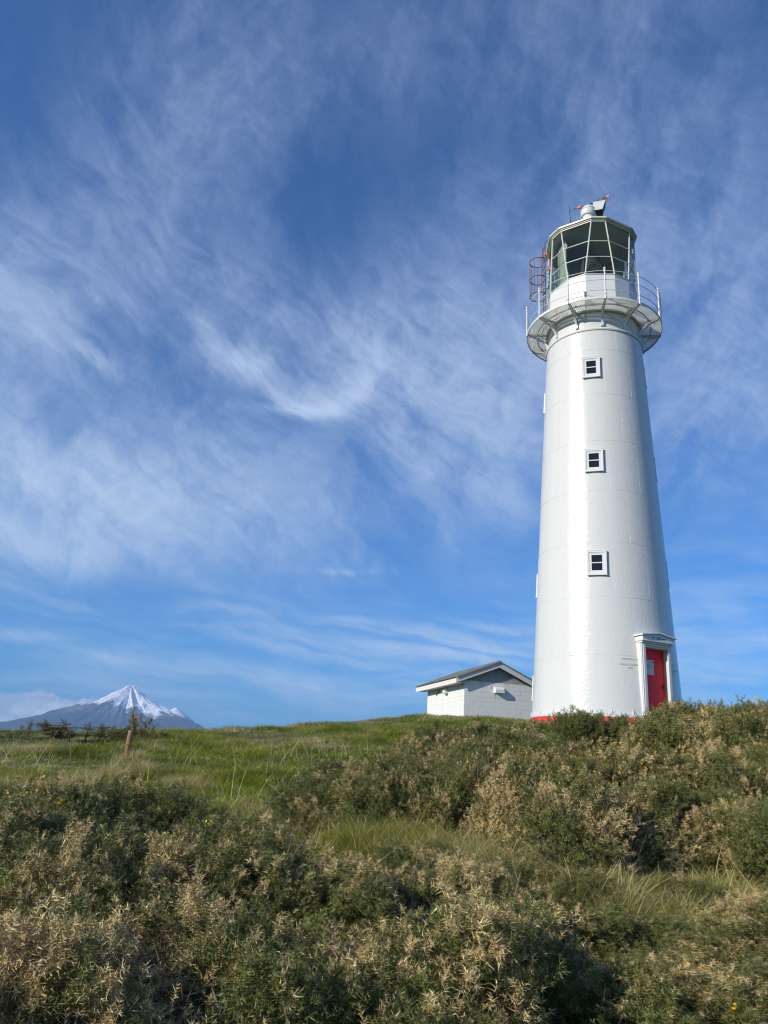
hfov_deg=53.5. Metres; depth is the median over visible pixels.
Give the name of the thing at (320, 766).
gorse bush
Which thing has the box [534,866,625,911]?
gorse bush
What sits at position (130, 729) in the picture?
gorse bush
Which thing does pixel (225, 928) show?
gorse bush
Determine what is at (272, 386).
sky
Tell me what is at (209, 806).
gorse bush
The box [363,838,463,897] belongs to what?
gorse bush
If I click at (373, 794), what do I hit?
gorse bush
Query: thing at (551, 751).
gorse bush
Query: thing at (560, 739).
gorse bush
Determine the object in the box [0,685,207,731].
mountain
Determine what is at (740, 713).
gorse bush
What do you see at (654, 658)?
door
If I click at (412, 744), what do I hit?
gorse bush
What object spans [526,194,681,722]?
lighthouse
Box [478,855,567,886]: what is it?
gorse bush
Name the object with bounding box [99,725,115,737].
gorse bush
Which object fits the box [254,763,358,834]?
gorse bush
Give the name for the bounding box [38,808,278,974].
gorse bush
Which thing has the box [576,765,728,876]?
gorse bush
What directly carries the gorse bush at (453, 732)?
on the ground at (248, 733)
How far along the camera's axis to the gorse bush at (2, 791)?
7.14 m
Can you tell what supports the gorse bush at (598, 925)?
on the ground at (248, 733)
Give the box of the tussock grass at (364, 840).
[0,747,767,969]
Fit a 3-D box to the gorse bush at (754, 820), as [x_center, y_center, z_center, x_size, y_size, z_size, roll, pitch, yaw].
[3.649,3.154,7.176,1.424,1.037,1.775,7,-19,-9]
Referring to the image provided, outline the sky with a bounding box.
[0,0,767,729]
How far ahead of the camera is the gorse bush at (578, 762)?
10.00 m
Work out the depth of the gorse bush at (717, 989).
3.33 m
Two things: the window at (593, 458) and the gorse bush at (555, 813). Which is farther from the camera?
the window at (593, 458)
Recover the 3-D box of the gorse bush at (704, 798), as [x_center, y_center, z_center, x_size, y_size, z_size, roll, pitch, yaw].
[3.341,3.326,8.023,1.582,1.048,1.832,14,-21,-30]
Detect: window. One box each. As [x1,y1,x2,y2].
[582,356,600,378]
[584,448,603,471]
[587,550,607,575]
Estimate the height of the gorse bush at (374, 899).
0.916 m
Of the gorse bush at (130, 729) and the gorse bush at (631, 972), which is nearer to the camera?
the gorse bush at (631, 972)
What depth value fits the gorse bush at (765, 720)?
12.24 m
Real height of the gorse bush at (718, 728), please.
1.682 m
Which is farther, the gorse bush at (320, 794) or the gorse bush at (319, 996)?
the gorse bush at (320, 794)
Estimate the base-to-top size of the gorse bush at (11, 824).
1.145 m
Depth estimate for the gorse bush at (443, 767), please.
9.89 m
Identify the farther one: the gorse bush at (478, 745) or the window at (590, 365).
the window at (590, 365)
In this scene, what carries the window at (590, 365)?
in the lighthouse
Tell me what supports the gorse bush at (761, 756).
on the ground at (248, 733)
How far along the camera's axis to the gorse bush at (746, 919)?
4.67 m
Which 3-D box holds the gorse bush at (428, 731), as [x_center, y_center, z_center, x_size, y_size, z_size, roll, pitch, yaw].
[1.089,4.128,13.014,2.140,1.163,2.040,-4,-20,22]
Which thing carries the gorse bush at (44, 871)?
on the ground at (248, 733)
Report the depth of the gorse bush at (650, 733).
12.35 m
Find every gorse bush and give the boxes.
[0,769,167,848]
[0,782,67,804]
[0,791,102,873]
[0,811,189,960]
[0,874,220,1023]
[1,729,27,738]
[12,861,356,1023]
[19,719,33,736]
[27,718,139,741]
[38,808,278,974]
[61,783,144,813]
[72,772,260,858]
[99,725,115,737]
[118,724,143,735]
[127,706,158,738]
[129,787,228,822]
[158,810,297,867]
[175,908,511,1023]
[197,811,372,964]
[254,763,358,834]
[261,841,459,966]
[291,752,394,806]
[314,869,629,1023]
[321,745,461,833]
[356,734,460,793]
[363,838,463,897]
[393,719,486,753]
[398,845,575,986]
[402,727,512,784]
[407,746,501,822]
[412,741,581,848]
[440,724,501,738]
[448,715,548,755]
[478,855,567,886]
[491,763,698,882]
[492,945,739,1023]
[495,728,588,796]
[504,728,586,759]
[526,705,612,748]
[534,729,568,744]
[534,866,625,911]
[539,746,651,805]
[547,895,703,989]
[568,737,627,761]
[572,946,767,1023]
[575,709,637,747]
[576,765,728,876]
[585,735,730,798]
[586,923,767,981]
[610,706,710,747]
[613,709,728,767]
[627,869,735,927]
[643,746,767,804]
[645,696,709,725]
[647,776,766,871]
[658,705,767,768]
[666,698,743,727]
[674,887,767,970]
[675,789,767,893]
[678,737,767,802]
[698,694,766,717]
[726,703,767,755]
[731,701,767,718]
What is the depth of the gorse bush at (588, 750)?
12.59 m
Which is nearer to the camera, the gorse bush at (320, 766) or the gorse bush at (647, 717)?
the gorse bush at (320, 766)
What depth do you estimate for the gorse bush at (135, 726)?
17.68 m
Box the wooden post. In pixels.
[120,731,133,756]
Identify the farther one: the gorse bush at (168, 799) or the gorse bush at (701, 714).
the gorse bush at (701, 714)
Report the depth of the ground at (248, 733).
16.35 m
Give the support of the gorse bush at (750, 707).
on the ground at (248, 733)
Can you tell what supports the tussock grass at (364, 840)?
on the ground at (248, 733)
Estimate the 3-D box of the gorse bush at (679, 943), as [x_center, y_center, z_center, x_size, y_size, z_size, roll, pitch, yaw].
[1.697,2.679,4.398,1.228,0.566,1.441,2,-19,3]
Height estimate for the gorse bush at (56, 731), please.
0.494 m
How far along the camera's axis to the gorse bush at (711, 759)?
9.69 m
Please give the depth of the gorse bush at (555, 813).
6.85 m
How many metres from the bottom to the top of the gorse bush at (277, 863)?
1.063 m
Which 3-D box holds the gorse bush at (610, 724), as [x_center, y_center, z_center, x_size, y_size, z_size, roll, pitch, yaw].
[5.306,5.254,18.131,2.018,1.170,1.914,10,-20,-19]
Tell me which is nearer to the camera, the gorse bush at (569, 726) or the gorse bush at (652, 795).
the gorse bush at (652, 795)
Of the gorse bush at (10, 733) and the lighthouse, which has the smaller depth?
the gorse bush at (10, 733)
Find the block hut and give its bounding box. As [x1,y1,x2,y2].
[416,661,531,719]
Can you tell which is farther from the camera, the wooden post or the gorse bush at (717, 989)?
the wooden post
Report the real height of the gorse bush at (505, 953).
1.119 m
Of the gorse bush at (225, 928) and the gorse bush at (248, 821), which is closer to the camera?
the gorse bush at (225, 928)
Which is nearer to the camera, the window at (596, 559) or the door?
the door
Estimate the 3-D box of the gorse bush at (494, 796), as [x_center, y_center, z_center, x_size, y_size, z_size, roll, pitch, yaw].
[1.205,3.065,8.034,1.719,1.285,1.461,10,-20,-19]
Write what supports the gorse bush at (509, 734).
on the ground at (248, 733)
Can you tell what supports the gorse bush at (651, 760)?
on the ground at (248, 733)
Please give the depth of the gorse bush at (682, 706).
17.90 m
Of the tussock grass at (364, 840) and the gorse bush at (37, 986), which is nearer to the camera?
the gorse bush at (37, 986)
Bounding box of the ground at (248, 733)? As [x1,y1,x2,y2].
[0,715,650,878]
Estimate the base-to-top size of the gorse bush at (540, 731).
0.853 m
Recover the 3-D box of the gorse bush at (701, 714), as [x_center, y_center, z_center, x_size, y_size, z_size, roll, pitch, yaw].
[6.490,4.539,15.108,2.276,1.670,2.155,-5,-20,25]
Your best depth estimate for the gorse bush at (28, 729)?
17.00 m
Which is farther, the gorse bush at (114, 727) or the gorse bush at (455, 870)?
the gorse bush at (114, 727)
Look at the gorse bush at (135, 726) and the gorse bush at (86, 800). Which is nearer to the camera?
the gorse bush at (86, 800)
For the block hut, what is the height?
3.505 m
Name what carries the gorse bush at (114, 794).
on the ground at (248, 733)
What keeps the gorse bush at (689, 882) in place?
on the ground at (248, 733)
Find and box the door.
[646,648,665,711]
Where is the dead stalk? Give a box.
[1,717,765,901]

